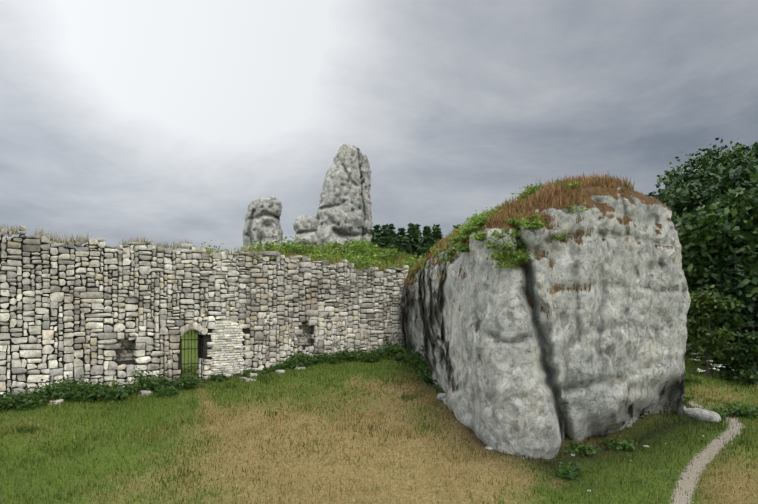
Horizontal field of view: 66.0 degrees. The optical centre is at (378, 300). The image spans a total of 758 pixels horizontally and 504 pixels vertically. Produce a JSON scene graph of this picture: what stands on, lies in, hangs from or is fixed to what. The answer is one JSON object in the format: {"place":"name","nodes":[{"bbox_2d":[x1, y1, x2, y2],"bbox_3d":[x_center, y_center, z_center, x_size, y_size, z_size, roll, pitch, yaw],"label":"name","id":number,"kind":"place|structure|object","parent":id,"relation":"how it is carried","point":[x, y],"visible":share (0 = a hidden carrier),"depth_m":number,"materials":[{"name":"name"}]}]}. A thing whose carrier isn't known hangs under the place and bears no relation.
{"place":"outdoors","nodes":[
{"label":"outdoors","id":0,"kind":"place"},
{"bbox_2d":[193,236,424,273],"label":"terrace bushes","id":1,"kind":"object","parent":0,"point":[364,263],"depth_m":36.96,"materials":[{"name":"green plant"}]},
{"bbox_2d":[0,330,757,503],"bbox_3d":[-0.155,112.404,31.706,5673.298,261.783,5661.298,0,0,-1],"label":"ground","id":2,"kind":"structure","parent":0,"point":[701,460],"depth_m":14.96,"materials":[{"name":"green plant"}]},
{"bbox_2d":[0,234,407,395],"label":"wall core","id":3,"kind":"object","parent":2,"relation":"on","point":[206,338],"visible":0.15,"depth_m":21.51,"materials":[{"name":"grey stone"}]},
{"bbox_2d":[181,329,201,378],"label":"iron gate","id":4,"kind":"structure","parent":3,"relation":"attached to","point":[191,348],"depth_m":22.82,"materials":[{"name":"metal"}]},
{"bbox_2d":[0,225,408,404],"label":"stone wall","id":5,"kind":"structure","parent":3,"relation":"on","point":[300,331],"depth_m":22.28,"materials":[{"name":"grey stone"}]},
{"bbox_2d":[0,340,412,410],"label":"weeds","id":6,"kind":"object","parent":2,"relation":"on","point":[35,398],"depth_m":20.49,"materials":[{"name":"green plant"}]},
{"bbox_2d":[243,196,283,250],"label":"rock","id":7,"kind":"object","parent":2,"relation":"on","point":[262,219],"depth_m":43.67,"materials":[{"name":"stone"}]},
{"bbox_2d":[293,215,317,246],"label":"boulder","id":8,"kind":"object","parent":2,"relation":"on","point":[305,226],"depth_m":42.95,"materials":[{"name":"stone"}]},
{"bbox_2d":[0,170,636,336],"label":"grass tufts","id":9,"kind":"object","parent":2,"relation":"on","point":[505,206],"depth_m":17.32,"materials":[{"name":"brown plant"}]},
{"bbox_2d":[316,143,372,245],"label":"rock pinnacle","id":10,"kind":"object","parent":2,"relation":"on","point":[344,209],"depth_m":43.47,"materials":[{"name":"stone"}]},
{"bbox_2d":[371,229,377,246],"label":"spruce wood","id":11,"kind":"object","parent":2,"relation":"on","point":[373,239],"visible":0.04,"depth_m":69.42,"materials":[{"name":"green plant"}]},
{"bbox_2d":[372,224,381,242],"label":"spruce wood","id":12,"kind":"object","parent":2,"relation":"on","point":[376,231],"visible":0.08,"depth_m":78.37,"materials":[{"name":"green plant"}]},
{"bbox_2d":[377,224,393,248],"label":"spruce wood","id":13,"kind":"object","parent":2,"relation":"on","point":[385,240],"visible":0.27,"depth_m":73.29,"materials":[{"name":"green plant"}]},
{"bbox_2d":[388,223,399,246],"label":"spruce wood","id":14,"kind":"object","parent":2,"relation":"on","point":[392,232],"visible":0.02,"depth_m":81.29,"materials":[{"name":"green plant"}]},
{"bbox_2d":[392,227,413,255],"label":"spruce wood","id":15,"kind":"object","parent":2,"relation":"on","point":[404,247],"visible":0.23,"depth_m":68.37,"materials":[{"name":"green plant"}]},
{"bbox_2d":[405,222,420,255],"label":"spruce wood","id":16,"kind":"object","parent":2,"relation":"on","point":[413,242],"visible":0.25,"depth_m":74.22,"materials":[{"name":"green plant"}]},
{"bbox_2d":[414,223,421,246],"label":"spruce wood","id":17,"kind":"object","parent":2,"relation":"on","point":[417,227],"depth_m":82.44,"materials":[{"name":"green plant"}]},
{"bbox_2d":[414,225,436,259],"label":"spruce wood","id":18,"kind":"object","parent":2,"relation":"on","point":[427,240],"visible":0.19,"depth_m":70.37,"materials":[{"name":"green plant"}]},
{"bbox_2d":[431,224,442,243],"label":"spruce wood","id":19,"kind":"object","parent":2,"relation":"on","point":[436,232],"visible":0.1,"depth_m":76.39,"materials":[{"name":"green plant"}]},
{"bbox_2d":[437,393,447,400],"bbox_3d":[2.176,3.277,19.723,0.430,0.309,0.509,0,0,36],"label":"boulder","id":20,"kind":"object","parent":2,"relation":"on","point":[441,396],"visible":0.5,"depth_m":19.54,"materials":[{"name":"stone"}]},
{"bbox_2d":[443,397,447,406],"bbox_3d":[2.457,3.335,19.026,0.714,0.418,0.525,0,0,-1],"label":"boulder","id":21,"kind":"object","parent":2,"relation":"on","point":[445,401],"visible":0.15,"depth_m":18.89,"materials":[{"name":"stone"}]},
{"bbox_2d":[400,183,690,458],"bbox_3d":[6.020,0.706,22.896,8.781,8.713,16.441,0,0,-6],"label":"rock","id":22,"kind":"object","parent":2,"relation":"on","point":[512,371],"visible":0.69,"depth_m":16.14,"materials":[{"name":"stone"}]},
{"bbox_2d":[410,179,588,270],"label":"rock plant leaves","id":23,"kind":"object","parent":22,"relation":"on","point":[474,224],"visible":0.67,"depth_m":15.69,"materials":[{"name":"green plant"}]},
{"bbox_2d":[395,344,757,478],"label":"weeds","id":24,"kind":"object","parent":2,"relation":"on","point":[571,472],"depth_m":19.65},
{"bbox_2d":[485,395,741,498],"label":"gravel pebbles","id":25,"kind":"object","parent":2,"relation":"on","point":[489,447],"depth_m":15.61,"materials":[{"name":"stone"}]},
{"bbox_2d":[671,215,691,353],"bbox_3d":[17.445,-0.982,32.944,7.018,8.295,6.088,0,0,-1],"label":"forest tree","id":26,"kind":"object","parent":2,"relation":"on","point":[677,227],"depth_m":32.79,"materials":[{"name":"green plant"}]},
{"bbox_2d":[653,172,735,224],"bbox_3d":[19.745,-2.564,35.334,8.701,10.826,8.711,0,0,-1],"label":"forest tree","id":27,"kind":"object","parent":2,"relation":"on","point":[688,196],"visible":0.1,"depth_m":33.60,"materials":[{"name":"green plant"}]},
{"bbox_2d":[646,164,747,202],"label":"forest tree","id":28,"kind":"object","parent":2,"relation":"on","point":[673,171],"depth_m":40.17,"materials":[{"name":"green plant"}]},
{"bbox_2d":[682,408,720,422],"bbox_3d":[10.733,3.839,19.486,1.154,0.472,1.122,0,0,23],"label":"boulder","id":29,"kind":"object","parent":2,"relation":"on","point":[706,415],"visible":0.67,"depth_m":19.12,"materials":[{"name":"stone"}]},
{"bbox_2d":[652,141,757,195],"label":"forest tree","id":30,"kind":"object","parent":2,"relation":"on","point":[754,149],"visible":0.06,"depth_m":39.13,"materials":[{"name":"green plant"}]},
{"bbox_2d":[665,138,748,179],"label":"forest tree","id":31,"kind":"object","parent":2,"relation":"on","point":[714,152],"visible":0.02,"depth_m":47.60,"materials":[{"name":"green plant"}]},
{"bbox_2d":[688,342,734,382],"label":"umbel flower stems","id":32,"kind":"object","parent":2,"relation":"on","point":[704,366],"visible":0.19,"depth_m":27.92,"materials":[{"name":"green plant"}]},
{"bbox_2d":[673,199,757,343],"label":"forest tree","id":33,"kind":"object","parent":2,"relation":"on","point":[698,237],"visible":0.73,"depth_m":27.99,"materials":[{"name":"green plant"}]},
{"bbox_2d":[686,284,750,376],"bbox_3d":[15.218,1.481,26.782,3.255,4.433,3.101,0,0,12],"label":"young tree wood","id":34,"kind":"object","parent":2,"relation":"on","point":[701,337],"visible":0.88,"depth_m":26.54,"materials":[{"name":"green plant"}]},
{"bbox_2d":[696,172,757,285],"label":"forest tree","id":35,"kind":"object","parent":2,"relation":"on","point":[731,199],"visible":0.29,"depth_m":28.35,"materials":[{"name":"green plant"}]},
{"bbox_2d":[700,255,757,374],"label":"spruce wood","id":36,"kind":"object","parent":2,"relation":"on","point":[735,274],"visible":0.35,"depth_m":27.12,"materials":[{"name":"green plant"}]},
{"bbox_2d":[700,152,757,197],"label":"forest tree","id":37,"kind":"object","parent":2,"relation":"on","point":[736,177],"visible":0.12,"depth_m":32.70,"materials":[{"name":"green plant"}]},
{"bbox_2d":[705,139,752,177],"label":"forest tree","id":38,"kind":"object","parent":2,"relation":"on","point":[739,152],"visible":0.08,"depth_m":42.63,"materials":[{"name":"green plant"}]},
{"bbox_2d":[719,145,751,171],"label":"forest tree","id":39,"kind":"object","parent":2,"relation":"on","point":[744,152],"depth_m":46.95,"materials":[{"name":"green plant"}]},
{"bbox_2d":[714,146,757,187],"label":"forest tree","id":40,"kind":"object","parent":2,"relation":"on","point":[743,148],"depth_m":37.72,"materials":[{"name":"green plant"}]},
{"bbox_2d":[719,330,757,384],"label":"young tree wood","id":41,"kind":"object","parent":2,"relation":"on","point":[746,369],"visible":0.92,"depth_m":25.30,"materials":[{"name":"green plant"}]},
{"bbox_2d":[731,220,757,342],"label":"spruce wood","id":42,"kind":"object","parent":2,"relation":"on","point":[755,251],"visible":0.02,"depth_m":28.47,"materials":[{"name":"green plant"}]},
{"bbox_2d":[747,303,757,331],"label":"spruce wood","id":43,"kind":"object","parent":2,"relation":"on","point":[753,319],"visible":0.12,"depth_m":27.06,"materials":[{"name":"green plant"}]},
{"bbox_2d":[0,0,757,253],"label":"sky","id":44,"kind":"structure","parent":0,"point":[120,119],"materials":[{"name":"grey"}]},
{"bbox_2d":[688,345,730,371],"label":"flower umbels","id":45,"kind":"object","parent":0,"point":[707,360],"visible":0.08,"depth_m":25.92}
]}

